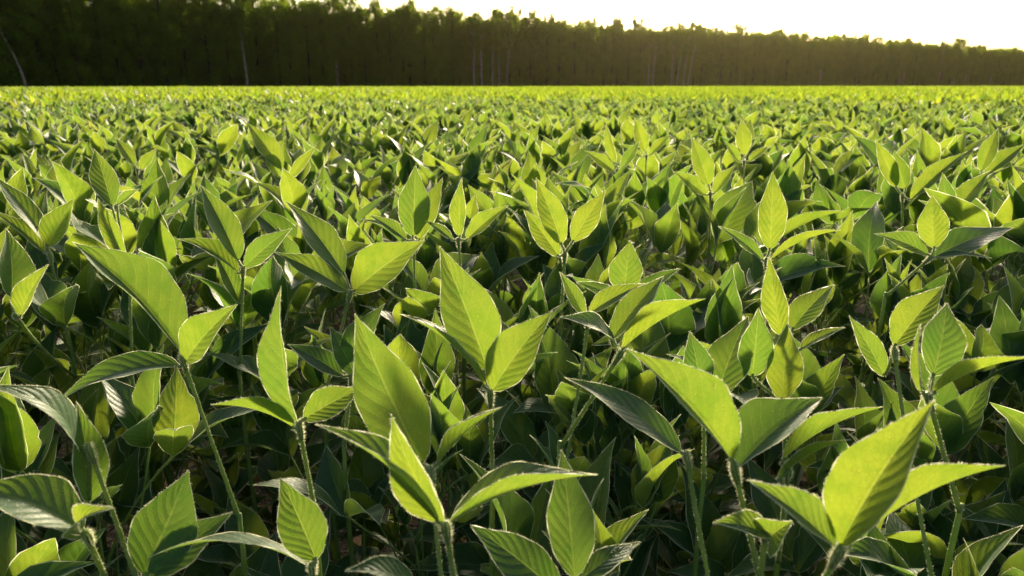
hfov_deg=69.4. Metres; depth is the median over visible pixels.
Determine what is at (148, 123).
soybean plant
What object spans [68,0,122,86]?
forest tree
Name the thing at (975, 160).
soybean plant
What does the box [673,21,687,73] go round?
slender tree
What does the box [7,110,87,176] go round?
soybean plant
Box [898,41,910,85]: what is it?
forest tree
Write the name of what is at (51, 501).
soybean plant
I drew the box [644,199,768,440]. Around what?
soybean plant
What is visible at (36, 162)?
soybean plant
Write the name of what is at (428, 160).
soybean plant
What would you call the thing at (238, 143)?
soybean plant
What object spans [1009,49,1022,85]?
forest tree
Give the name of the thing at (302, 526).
soybean plant
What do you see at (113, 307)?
soybean plant
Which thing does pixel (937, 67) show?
forest tree
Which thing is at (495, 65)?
forest tree
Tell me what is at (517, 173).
soybean plant
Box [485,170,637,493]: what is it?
soybean plant
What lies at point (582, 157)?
soybean plant
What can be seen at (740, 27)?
forest tree
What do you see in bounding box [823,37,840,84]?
forest tree
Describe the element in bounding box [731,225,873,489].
soybean plant
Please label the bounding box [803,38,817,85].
forest tree
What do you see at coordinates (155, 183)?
soybean plant
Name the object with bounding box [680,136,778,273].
soybean plant
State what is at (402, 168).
soybean plant
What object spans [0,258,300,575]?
soybean plant
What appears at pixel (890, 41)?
forest tree
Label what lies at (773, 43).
forest tree
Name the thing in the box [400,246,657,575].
soybean plant
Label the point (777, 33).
forest tree
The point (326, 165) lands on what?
soybean plant
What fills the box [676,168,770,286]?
soybean plant
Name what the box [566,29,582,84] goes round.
forest tree
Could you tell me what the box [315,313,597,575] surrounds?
soybean plant
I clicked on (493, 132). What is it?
soybean plant
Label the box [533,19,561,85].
forest tree
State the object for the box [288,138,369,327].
soybean plant
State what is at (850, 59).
forest tree
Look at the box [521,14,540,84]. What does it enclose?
forest tree
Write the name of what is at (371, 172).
soybean plant
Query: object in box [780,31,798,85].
forest tree
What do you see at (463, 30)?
forest tree
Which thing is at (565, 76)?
forest tree
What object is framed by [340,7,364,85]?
forest tree
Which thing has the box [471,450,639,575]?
soybean plant
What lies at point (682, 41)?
slender tree
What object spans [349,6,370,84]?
forest tree
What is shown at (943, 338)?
soybean plant
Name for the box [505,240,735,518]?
soybean plant
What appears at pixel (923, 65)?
forest tree
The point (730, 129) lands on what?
soybean plant
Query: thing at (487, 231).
soybean plant
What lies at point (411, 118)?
soybean plant
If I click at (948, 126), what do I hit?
soybean plant
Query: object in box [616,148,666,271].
soybean plant
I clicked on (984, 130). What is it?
soybean plant
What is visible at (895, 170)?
soybean plant
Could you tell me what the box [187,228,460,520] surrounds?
soybean plant
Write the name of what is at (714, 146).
soybean plant
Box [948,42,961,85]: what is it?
forest tree
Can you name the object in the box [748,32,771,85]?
forest tree
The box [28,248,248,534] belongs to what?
soybean plant
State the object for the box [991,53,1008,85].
forest tree
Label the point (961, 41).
forest tree
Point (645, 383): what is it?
soybean plant
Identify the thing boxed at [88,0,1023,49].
sky
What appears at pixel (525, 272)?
soybean plant
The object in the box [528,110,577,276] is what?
soybean plant
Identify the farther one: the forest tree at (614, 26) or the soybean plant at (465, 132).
the forest tree at (614, 26)
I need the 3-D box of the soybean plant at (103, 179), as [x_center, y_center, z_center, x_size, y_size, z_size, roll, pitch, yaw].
[-0.408,0.222,0.867,0.258,0.754,0.397,10,18,31]
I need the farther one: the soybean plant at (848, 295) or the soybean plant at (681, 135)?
the soybean plant at (681, 135)
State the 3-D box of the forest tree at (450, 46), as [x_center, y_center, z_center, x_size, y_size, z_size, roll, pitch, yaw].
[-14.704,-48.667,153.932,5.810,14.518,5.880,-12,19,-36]
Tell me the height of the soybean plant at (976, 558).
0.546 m
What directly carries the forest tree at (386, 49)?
on the ground
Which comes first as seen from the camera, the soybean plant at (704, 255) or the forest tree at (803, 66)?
the soybean plant at (704, 255)
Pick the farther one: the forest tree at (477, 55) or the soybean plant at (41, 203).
the forest tree at (477, 55)
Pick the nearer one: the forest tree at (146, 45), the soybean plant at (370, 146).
the soybean plant at (370, 146)
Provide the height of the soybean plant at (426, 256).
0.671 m
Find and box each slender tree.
[0,0,26,86]
[227,1,252,86]
[337,0,366,71]
[402,0,416,84]
[464,17,482,85]
[476,14,490,85]
[484,17,500,85]
[492,18,510,85]
[501,21,518,85]
[527,8,543,84]
[641,29,658,85]
[650,30,664,85]
[665,27,679,85]
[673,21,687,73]
[675,30,691,85]
[683,27,694,85]
[687,28,702,85]
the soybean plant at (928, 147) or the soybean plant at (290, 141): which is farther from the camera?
the soybean plant at (290, 141)
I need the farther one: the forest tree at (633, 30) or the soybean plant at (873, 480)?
the forest tree at (633, 30)
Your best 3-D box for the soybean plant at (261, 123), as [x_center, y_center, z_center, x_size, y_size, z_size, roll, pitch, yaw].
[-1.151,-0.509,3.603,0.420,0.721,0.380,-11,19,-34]
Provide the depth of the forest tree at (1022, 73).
312.67 m
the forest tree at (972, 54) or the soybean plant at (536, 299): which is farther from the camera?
the forest tree at (972, 54)
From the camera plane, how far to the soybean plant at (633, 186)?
1.29 m
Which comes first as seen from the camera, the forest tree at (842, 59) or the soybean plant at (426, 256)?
the soybean plant at (426, 256)
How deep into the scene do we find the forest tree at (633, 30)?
185.47 m
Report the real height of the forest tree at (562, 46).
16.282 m
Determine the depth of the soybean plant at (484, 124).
3.64 m
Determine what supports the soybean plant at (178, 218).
on the ground
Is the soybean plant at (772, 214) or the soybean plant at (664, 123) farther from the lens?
the soybean plant at (664, 123)
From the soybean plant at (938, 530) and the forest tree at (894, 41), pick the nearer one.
the soybean plant at (938, 530)
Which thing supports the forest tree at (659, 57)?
on the ground
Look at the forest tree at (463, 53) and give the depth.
159.36 m
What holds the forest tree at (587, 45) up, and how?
on the ground
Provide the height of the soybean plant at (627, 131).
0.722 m
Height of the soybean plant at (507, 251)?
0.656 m
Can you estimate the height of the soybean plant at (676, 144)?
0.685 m
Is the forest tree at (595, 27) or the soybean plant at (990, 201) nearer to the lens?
the soybean plant at (990, 201)
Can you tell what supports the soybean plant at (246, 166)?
on the ground
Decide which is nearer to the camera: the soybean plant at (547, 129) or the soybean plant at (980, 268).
the soybean plant at (980, 268)
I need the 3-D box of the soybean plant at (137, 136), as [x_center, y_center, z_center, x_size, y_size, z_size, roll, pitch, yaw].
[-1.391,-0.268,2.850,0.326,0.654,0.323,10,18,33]
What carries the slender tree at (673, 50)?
on the ground
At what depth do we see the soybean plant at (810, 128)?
3.44 m
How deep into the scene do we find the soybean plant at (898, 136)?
2.86 m
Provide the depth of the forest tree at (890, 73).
246.62 m
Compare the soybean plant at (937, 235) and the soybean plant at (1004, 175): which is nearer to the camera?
the soybean plant at (937, 235)
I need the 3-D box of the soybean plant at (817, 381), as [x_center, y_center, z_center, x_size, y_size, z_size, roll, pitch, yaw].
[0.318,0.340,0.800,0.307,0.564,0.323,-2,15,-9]
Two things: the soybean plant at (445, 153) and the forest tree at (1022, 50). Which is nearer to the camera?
the soybean plant at (445, 153)
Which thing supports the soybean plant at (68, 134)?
on the ground
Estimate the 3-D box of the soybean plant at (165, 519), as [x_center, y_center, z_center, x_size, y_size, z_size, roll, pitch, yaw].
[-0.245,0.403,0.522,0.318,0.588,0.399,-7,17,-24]
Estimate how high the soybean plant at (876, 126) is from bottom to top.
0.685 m
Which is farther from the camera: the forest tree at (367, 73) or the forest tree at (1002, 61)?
the forest tree at (1002, 61)
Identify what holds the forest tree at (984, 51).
on the ground
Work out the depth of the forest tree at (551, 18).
169.16 m
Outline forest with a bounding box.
[0,1,1023,86]
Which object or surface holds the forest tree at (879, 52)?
on the ground
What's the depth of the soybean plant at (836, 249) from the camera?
1.14 m
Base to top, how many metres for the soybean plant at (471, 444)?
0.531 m
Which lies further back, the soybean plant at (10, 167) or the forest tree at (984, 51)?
the forest tree at (984, 51)
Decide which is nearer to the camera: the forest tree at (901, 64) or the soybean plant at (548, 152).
the soybean plant at (548, 152)
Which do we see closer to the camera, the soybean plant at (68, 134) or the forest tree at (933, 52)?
the soybean plant at (68, 134)
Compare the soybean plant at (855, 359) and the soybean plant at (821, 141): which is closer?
the soybean plant at (855, 359)
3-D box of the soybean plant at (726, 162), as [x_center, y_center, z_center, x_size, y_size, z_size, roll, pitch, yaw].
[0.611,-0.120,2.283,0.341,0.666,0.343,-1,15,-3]
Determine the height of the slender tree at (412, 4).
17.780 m
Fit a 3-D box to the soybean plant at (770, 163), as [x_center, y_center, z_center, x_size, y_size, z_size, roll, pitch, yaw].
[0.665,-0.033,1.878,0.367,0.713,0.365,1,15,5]
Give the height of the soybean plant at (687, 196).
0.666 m
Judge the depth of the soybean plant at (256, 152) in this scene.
2.62 m
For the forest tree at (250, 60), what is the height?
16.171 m
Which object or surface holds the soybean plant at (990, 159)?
on the ground
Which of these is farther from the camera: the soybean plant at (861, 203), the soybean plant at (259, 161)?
the soybean plant at (259, 161)
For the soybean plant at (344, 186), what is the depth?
2.05 m
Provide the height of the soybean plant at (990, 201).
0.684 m
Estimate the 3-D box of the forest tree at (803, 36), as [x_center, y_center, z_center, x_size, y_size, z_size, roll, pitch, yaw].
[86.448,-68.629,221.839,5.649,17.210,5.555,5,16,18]
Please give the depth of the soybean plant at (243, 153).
2.58 m
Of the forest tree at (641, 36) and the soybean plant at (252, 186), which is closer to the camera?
the soybean plant at (252, 186)
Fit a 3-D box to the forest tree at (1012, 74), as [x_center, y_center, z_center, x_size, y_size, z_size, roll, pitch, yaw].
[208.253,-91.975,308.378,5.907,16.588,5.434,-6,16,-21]
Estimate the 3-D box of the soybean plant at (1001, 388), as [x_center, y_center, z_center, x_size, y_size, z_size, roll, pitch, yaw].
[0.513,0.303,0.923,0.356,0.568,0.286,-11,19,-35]
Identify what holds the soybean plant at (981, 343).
on the ground
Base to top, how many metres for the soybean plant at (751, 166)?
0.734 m
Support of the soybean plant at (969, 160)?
on the ground
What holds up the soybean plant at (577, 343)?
on the ground
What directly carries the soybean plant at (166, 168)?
on the ground
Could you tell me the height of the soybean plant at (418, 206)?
0.726 m
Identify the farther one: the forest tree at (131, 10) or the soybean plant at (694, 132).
the forest tree at (131, 10)
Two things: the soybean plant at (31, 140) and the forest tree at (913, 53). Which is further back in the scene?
the forest tree at (913, 53)
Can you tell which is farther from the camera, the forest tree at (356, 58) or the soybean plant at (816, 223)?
the forest tree at (356, 58)
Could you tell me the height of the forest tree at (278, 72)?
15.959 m
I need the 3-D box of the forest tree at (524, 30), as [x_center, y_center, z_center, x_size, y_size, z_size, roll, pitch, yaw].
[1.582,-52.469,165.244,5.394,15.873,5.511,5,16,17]
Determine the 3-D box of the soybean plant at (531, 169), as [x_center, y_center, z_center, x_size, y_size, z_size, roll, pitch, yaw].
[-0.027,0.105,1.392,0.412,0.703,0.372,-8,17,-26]
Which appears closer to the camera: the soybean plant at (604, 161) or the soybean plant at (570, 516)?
the soybean plant at (570, 516)
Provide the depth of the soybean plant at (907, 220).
1.59 m
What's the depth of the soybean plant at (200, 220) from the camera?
1.77 m
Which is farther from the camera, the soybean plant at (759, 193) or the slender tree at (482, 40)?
the slender tree at (482, 40)
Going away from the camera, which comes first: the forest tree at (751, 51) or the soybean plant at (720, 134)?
the soybean plant at (720, 134)
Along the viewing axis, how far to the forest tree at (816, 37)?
224.85 m
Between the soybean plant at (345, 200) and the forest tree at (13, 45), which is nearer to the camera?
the soybean plant at (345, 200)
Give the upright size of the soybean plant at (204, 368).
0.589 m
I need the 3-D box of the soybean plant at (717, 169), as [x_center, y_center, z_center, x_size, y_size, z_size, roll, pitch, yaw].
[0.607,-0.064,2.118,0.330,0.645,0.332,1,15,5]
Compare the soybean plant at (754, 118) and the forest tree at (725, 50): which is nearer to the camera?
the soybean plant at (754, 118)
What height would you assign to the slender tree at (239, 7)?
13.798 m
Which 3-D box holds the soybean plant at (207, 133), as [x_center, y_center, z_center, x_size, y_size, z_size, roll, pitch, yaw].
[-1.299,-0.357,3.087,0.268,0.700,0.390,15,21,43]
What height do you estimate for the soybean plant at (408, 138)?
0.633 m
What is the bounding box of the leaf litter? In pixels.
[0,271,1007,574]
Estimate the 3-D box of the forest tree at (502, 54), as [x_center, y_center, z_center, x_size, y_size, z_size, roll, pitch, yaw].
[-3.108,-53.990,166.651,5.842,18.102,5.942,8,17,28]
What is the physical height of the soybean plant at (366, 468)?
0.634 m
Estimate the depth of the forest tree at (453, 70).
151.91 m
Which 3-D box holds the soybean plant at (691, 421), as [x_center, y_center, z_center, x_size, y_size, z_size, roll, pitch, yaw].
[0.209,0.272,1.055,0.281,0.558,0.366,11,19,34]
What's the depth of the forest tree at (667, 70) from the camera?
189.91 m
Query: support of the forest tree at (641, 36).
on the ground
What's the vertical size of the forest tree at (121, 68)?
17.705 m
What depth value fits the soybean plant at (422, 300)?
0.99 m
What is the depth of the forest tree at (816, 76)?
228.79 m
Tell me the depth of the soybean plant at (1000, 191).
1.48 m
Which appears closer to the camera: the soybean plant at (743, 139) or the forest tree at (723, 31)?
the soybean plant at (743, 139)
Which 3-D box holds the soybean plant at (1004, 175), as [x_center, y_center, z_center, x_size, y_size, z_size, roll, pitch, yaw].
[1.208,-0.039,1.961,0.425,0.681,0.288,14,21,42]
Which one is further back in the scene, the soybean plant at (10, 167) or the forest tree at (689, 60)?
the forest tree at (689, 60)
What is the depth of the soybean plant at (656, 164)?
1.81 m
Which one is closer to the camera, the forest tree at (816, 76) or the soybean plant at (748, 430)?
the soybean plant at (748, 430)
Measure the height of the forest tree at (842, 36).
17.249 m
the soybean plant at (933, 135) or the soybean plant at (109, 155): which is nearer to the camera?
the soybean plant at (109, 155)
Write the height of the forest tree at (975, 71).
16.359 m
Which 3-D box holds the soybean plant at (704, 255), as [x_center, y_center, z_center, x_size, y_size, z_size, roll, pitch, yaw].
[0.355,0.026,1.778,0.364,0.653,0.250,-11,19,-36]
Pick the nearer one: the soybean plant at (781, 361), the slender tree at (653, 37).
the soybean plant at (781, 361)
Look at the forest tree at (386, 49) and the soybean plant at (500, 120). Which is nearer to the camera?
the soybean plant at (500, 120)
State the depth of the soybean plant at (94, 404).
0.79 m
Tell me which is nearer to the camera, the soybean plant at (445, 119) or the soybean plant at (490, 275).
the soybean plant at (490, 275)
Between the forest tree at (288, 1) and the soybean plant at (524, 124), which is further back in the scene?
the forest tree at (288, 1)
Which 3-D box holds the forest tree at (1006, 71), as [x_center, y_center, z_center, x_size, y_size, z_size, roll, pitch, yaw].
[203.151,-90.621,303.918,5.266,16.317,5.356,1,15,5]
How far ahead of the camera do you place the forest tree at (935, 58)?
267.72 m
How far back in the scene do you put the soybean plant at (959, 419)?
0.66 m
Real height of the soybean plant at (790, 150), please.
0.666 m
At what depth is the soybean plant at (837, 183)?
1.70 m
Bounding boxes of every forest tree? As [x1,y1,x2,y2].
[0,0,35,86]
[0,0,41,83]
[8,0,56,86]
[47,0,101,86]
[63,0,98,72]
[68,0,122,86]
[94,6,132,86]
[113,0,158,86]
[134,0,164,83]
[139,0,182,86]
[159,0,200,85]
[162,0,200,86]
[186,0,230,86]
[189,0,223,86]
[208,0,245,85]
[209,0,238,85]
[227,0,260,82]
[235,0,274,86]
[242,0,265,83]
[253,0,277,84]
[262,0,296,86]
[269,2,307,86]
[276,0,304,80]
[289,0,326,86]
[297,0,324,82]
[304,0,341,85]
[321,0,354,86]
[331,0,349,84]
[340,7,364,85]
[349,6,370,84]
[354,7,381,85]
[362,0,390,85]
[374,5,407,86]
[384,11,397,79]
[387,8,415,85]
[392,2,424,85]
[410,7,439,85]
[424,10,449,86]
[429,2,455,86]
[438,20,452,71]
[444,2,465,82]
[451,8,470,85]
[460,14,472,83]
[463,11,486,84]
[467,20,494,85]
[482,17,502,85]
[488,8,512,85]
[491,7,504,79]
[502,11,524,84]
[508,3,525,80]
[510,15,531,76]
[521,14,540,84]
[521,24,538,85]
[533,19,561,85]
[539,12,559,81]
[549,16,575,85]
[556,23,575,84]
[564,20,587,85]
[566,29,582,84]
[572,19,587,82]
[578,25,595,85]
[583,16,598,73]
[583,23,601,85]
[596,19,615,85]
[600,22,622,85]
[610,12,629,85]
[618,28,641,85]
[623,27,638,74]
[626,28,650,85]
[627,15,646,76]
[638,24,653,85]
[649,31,665,86]
[657,24,677,85]
[658,31,677,85]
[668,29,687,85]
[679,24,698,85]
[687,21,708,85]
[696,26,712,85]
[696,30,717,84]
[705,34,722,83]
[706,26,721,82]
[712,26,731,85]
[713,34,731,85]
[724,30,739,84]
[728,22,747,77]
[731,30,747,85]
[736,33,752,84]
[741,33,756,84]
[747,32,763,83]
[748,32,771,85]
[755,30,768,80]
[759,31,777,85]
[767,28,784,82]
[771,32,789,85]
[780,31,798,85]
[788,29,804,85]
[790,41,808,85]
[797,29,810,82]
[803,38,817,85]
[804,34,820,82]
[811,45,821,80]
[816,36,831,85]
[817,35,837,85]
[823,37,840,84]
[829,36,843,78]
[833,37,846,85]
[835,36,850,85]
[837,33,846,39]
[841,34,857,85]
[846,34,858,80]
[849,36,867,85]
[851,35,868,85]
[860,39,876,85]
[861,32,871,66]
[869,36,885,85]
[872,42,890,85]
[874,45,891,76]
[882,41,899,85]
[886,38,895,78]
[888,39,898,82]
[894,40,907,85]
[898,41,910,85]
[899,44,913,83]
[900,41,916,81]
[901,37,913,77]
[909,42,923,85]
[910,44,929,85]
[919,43,934,85]
[920,44,933,84]
[920,48,936,76]
[925,49,938,85]
[927,44,942,83]
[934,46,954,85]
[936,41,951,80]
[941,44,953,82]
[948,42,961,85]
[950,47,963,85]
[952,46,965,85]
[953,38,968,78]
[958,47,969,82]
[962,45,976,85]
[967,44,982,84]
[970,49,985,83]
[974,45,988,85]
[980,49,992,83]
[985,50,996,83]
[986,48,999,85]
[989,48,1000,84]
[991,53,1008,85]
[997,49,1006,80]
[998,47,1009,74]
[999,47,1015,84]
[1007,48,1019,82]
[1008,47,1018,74]
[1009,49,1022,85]
[1013,49,1023,83]
[1017,51,1023,84]
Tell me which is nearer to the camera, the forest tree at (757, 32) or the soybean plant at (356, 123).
the soybean plant at (356, 123)
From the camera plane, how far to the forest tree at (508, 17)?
162.19 m
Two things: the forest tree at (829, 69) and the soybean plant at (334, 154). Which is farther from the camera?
the forest tree at (829, 69)
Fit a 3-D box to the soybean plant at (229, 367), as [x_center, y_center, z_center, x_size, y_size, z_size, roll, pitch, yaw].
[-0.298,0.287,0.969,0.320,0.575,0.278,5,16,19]
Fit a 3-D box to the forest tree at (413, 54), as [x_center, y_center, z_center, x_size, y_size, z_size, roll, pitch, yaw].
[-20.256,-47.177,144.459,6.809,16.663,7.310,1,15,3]
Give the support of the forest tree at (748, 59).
on the ground
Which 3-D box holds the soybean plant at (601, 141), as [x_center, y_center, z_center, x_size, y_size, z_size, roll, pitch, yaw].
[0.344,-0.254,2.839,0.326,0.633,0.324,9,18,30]
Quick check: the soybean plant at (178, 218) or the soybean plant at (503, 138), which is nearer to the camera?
the soybean plant at (178, 218)
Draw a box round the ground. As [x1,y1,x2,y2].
[0,164,1016,575]
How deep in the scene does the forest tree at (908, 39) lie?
255.54 m
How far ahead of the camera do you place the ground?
1.75 m
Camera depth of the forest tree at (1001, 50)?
299.27 m
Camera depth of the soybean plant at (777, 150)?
2.61 m
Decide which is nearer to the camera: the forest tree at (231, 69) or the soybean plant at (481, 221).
the soybean plant at (481, 221)
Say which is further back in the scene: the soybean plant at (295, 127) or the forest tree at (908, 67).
the forest tree at (908, 67)
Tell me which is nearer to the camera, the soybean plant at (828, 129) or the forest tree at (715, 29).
the soybean plant at (828, 129)
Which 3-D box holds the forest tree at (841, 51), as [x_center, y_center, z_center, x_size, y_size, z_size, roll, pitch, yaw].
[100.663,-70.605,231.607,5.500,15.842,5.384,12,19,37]
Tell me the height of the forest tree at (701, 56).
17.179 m
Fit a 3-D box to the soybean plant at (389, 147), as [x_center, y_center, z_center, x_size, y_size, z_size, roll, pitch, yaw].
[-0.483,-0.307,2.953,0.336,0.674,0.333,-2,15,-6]
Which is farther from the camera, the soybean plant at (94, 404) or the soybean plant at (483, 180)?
the soybean plant at (483, 180)
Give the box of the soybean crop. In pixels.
[0,85,1023,575]
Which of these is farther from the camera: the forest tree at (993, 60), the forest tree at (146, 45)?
the forest tree at (993, 60)
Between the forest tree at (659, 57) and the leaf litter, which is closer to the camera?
the leaf litter
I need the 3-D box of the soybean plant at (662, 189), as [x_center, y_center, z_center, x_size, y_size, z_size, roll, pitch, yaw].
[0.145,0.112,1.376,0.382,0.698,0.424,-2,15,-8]
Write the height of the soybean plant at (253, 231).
0.671 m
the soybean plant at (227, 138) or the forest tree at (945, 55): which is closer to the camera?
the soybean plant at (227, 138)
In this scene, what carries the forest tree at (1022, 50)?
on the ground
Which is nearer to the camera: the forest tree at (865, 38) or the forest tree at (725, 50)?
the forest tree at (725, 50)
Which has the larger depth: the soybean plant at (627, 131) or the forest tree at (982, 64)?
the forest tree at (982, 64)
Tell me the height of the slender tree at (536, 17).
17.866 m
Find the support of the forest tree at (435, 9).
on the ground
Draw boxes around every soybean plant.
[0,119,89,202]
[0,128,60,190]
[0,134,26,173]
[0,139,84,202]
[0,146,95,196]
[0,149,53,200]
[0,156,60,178]
[0,158,83,454]
[0,180,138,575]
[0,184,188,369]
[0,187,199,521]
[0,198,119,370]
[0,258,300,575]
[0,344,254,575]
[0,384,138,575]
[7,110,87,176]
[8,157,190,476]
[9,196,271,547]
[10,161,248,480]
[19,149,347,542]
[21,150,63,163]
[22,118,92,198]
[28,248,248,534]
[33,363,164,575]
[48,132,134,319]
[49,125,127,320]
[56,191,303,476]
[64,242,339,575]
[64,290,267,575]
[75,122,107,179]
[75,175,348,470]
[92,238,311,500]
[93,199,225,452]
[94,121,144,177]
[97,138,172,468]
[102,201,201,324]
[103,116,156,185]
[104,121,182,180]
[105,132,169,184]
[109,182,217,318]
[112,149,196,184]
[116,185,349,542]
[118,161,175,181]
[125,152,201,282]
[125,201,468,575]
[127,470,330,575]
[149,287,648,575]
[162,124,250,207]
[165,151,266,277]
[168,182,255,460]
[169,117,225,193]
[172,121,219,230]
[175,138,256,200]
[183,207,399,507]
[186,128,353,310]
[187,172,272,308]
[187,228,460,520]
[188,121,248,202]
[189,253,338,544]
[192,309,397,575]
[195,124,279,201]
[196,155,261,210]
[197,142,222,181]
[202,132,248,182]
[213,122,273,183]
[220,122,388,479]
[220,186,325,339]
[234,108,317,181]
[240,127,277,182]
[240,134,319,215]
[244,128,314,201]
[244,206,487,575]
[248,168,402,390]
[255,395,567,575]
[259,116,312,148]
[259,126,310,209]
[267,310,497,575]
[287,304,409,575]
[288,117,371,217]
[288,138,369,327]
[290,166,567,540]
[293,136,380,332]
[297,144,374,315]
[302,155,401,338]
[302,252,521,541]
[305,156,347,326]
[305,214,524,524]
[310,114,394,196]
[313,121,383,214]
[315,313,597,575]
[316,173,420,329]
[317,178,549,542]
[319,159,384,241]
[330,114,384,192]
[331,119,396,186]
[331,144,467,220]
[334,117,414,298]
[344,554,411,575]
[345,121,405,240]
[345,140,444,222]
[349,112,387,200]
[351,177,627,494]
[353,179,501,372]
[357,108,415,185]
[368,145,409,210]
[371,129,410,211]
[372,135,488,296]
[374,204,516,501]
[374,218,565,496]
[376,126,499,209]
[377,124,518,314]
[379,119,447,211]
[382,114,443,190]
[383,121,493,201]
[388,190,485,503]
[393,130,457,191]
[397,291,585,575]
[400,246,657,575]
[401,119,458,152]
[405,133,410,146]
[409,272,705,575]
[425,108,472,187]
[427,151,577,451]
[432,156,522,289]
[435,199,578,395]
[438,193,550,412]
[439,117,501,152]
[442,108,476,191]
[444,244,683,575]
[445,127,504,158]
[450,305,722,572]
[456,169,576,365]
[460,122,520,168]
[460,437,648,575]
[461,179,660,410]
[462,141,504,165]
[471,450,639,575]
[473,115,496,156]
[477,388,694,575]
[482,149,519,290]
[483,157,522,198]
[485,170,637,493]
[486,120,572,276]
[489,163,684,396]
[490,120,554,182]
[492,115,511,127]
[496,125,553,163]
[497,264,758,569]
[501,125,581,287]
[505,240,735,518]
[507,121,582,280]
[507,144,669,291]
[508,117,532,131]
[511,174,683,474]
[518,161,690,473]
[525,123,639,360]
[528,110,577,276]
[535,321,793,575]
[537,116,567,180]
[539,139,605,184]
[542,122,594,164]
[545,130,610,178]
[550,308,723,547]
[559,316,751,575]
[561,110,612,179]
[564,349,821,575]
[565,120,603,177]
[571,139,648,211]
[572,119,647,230]
[575,135,610,176]
[581,168,737,291]
[589,145,674,284]
[592,265,855,575]
[599,109,648,183]
[599,147,685,272]
[601,271,763,521]
[607,269,822,565]
[608,124,703,234]
[614,171,840,575]
[614,181,848,520]
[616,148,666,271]
[616,163,710,273]
[618,118,669,251]
[619,257,881,575]
[633,114,671,234]
[644,154,889,459]
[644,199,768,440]
[645,124,702,272]
[649,120,717,271]
[661,142,714,215]
[664,236,844,492]
[665,128,687,158]
[668,127,713,143]
[670,406,963,575]
[674,136,838,461]
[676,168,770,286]
[679,119,769,272]
[680,119,793,303]
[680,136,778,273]
[681,141,736,275]
[682,156,759,268]
[684,122,737,274]
[700,128,759,186]
[707,111,761,182]
[710,127,756,197]
[723,125,782,190]
[728,285,1023,575]
[729,130,779,199]
[729,201,949,524]
[730,338,974,575]
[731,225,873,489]
[738,224,879,434]
[742,134,864,383]
[746,400,1005,575]
[752,118,817,197]
[753,137,799,214]
[753,210,919,472]
[755,195,1013,575]
[756,144,837,250]
[759,152,951,491]
[762,124,807,148]
[762,265,1023,575]
[766,120,817,239]
[766,140,965,389]
[772,141,838,306]
[784,194,897,392]
[791,130,832,197]
[794,128,815,188]
[794,140,856,299]
[799,134,920,359]
[800,223,914,391]
[803,131,849,229]
[803,138,897,302]
[804,129,849,198]
[805,149,878,328]
[813,493,1023,575]
[818,123,868,138]
[823,186,989,383]
[829,330,1023,534]
[832,124,942,367]
[838,129,873,197]
[842,256,1005,446]
[845,128,1023,509]
[849,120,905,143]
[852,135,989,386]
[859,456,1022,575]
[860,184,913,378]
[860,526,909,575]
[871,131,937,192]
[874,122,935,224]
[877,344,1023,575]
[885,126,986,232]
[885,238,1023,533]
[895,134,961,225]
[902,251,1023,455]
[909,167,1023,411]
[936,154,977,183]
[937,154,1023,288]
[940,115,989,152]
[969,153,977,166]
[975,116,1023,281]
[979,146,1023,276]
[980,185,1008,457]
[981,174,1023,274]
[982,186,1022,455]
[983,121,1023,200]
[985,175,1006,292]
[989,163,1023,276]
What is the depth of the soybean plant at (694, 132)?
2.81 m
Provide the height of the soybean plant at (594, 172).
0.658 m
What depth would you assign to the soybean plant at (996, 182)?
1.95 m
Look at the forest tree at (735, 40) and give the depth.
202.01 m
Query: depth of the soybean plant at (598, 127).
3.52 m
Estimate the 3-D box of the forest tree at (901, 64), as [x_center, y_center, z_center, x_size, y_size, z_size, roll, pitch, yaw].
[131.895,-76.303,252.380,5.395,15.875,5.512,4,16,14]
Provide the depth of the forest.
140.24 m
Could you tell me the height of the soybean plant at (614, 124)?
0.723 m
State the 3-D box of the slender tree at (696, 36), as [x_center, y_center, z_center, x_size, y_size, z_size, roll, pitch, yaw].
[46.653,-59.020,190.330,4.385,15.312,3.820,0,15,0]
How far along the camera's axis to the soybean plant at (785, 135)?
3.35 m
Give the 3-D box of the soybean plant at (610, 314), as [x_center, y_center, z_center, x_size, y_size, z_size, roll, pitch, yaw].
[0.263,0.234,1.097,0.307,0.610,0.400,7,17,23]
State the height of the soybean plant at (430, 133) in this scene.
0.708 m
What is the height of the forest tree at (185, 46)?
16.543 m
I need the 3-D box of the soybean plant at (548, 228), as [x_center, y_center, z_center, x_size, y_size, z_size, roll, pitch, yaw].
[0.031,0.227,0.910,0.327,0.723,0.430,8,17,28]
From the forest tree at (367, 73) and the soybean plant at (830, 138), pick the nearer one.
the soybean plant at (830, 138)
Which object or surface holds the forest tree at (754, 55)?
on the ground
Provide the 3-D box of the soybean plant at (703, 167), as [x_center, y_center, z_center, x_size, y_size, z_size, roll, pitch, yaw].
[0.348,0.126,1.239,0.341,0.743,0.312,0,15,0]
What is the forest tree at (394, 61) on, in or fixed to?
on the ground
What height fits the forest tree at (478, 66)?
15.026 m
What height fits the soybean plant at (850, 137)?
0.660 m
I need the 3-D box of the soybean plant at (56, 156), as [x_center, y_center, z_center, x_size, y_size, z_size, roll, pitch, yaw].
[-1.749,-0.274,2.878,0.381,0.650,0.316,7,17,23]
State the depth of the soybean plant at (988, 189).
2.50 m
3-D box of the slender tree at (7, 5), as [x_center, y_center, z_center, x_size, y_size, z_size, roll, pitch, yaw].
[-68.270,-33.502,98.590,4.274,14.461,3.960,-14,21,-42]
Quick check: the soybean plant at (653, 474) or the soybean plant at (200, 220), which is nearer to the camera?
the soybean plant at (653, 474)
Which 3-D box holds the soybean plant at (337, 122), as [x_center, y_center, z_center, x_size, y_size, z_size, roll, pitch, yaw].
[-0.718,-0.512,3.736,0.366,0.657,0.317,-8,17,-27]
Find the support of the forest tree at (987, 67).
on the ground
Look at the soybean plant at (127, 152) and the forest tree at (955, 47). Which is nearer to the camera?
the soybean plant at (127, 152)

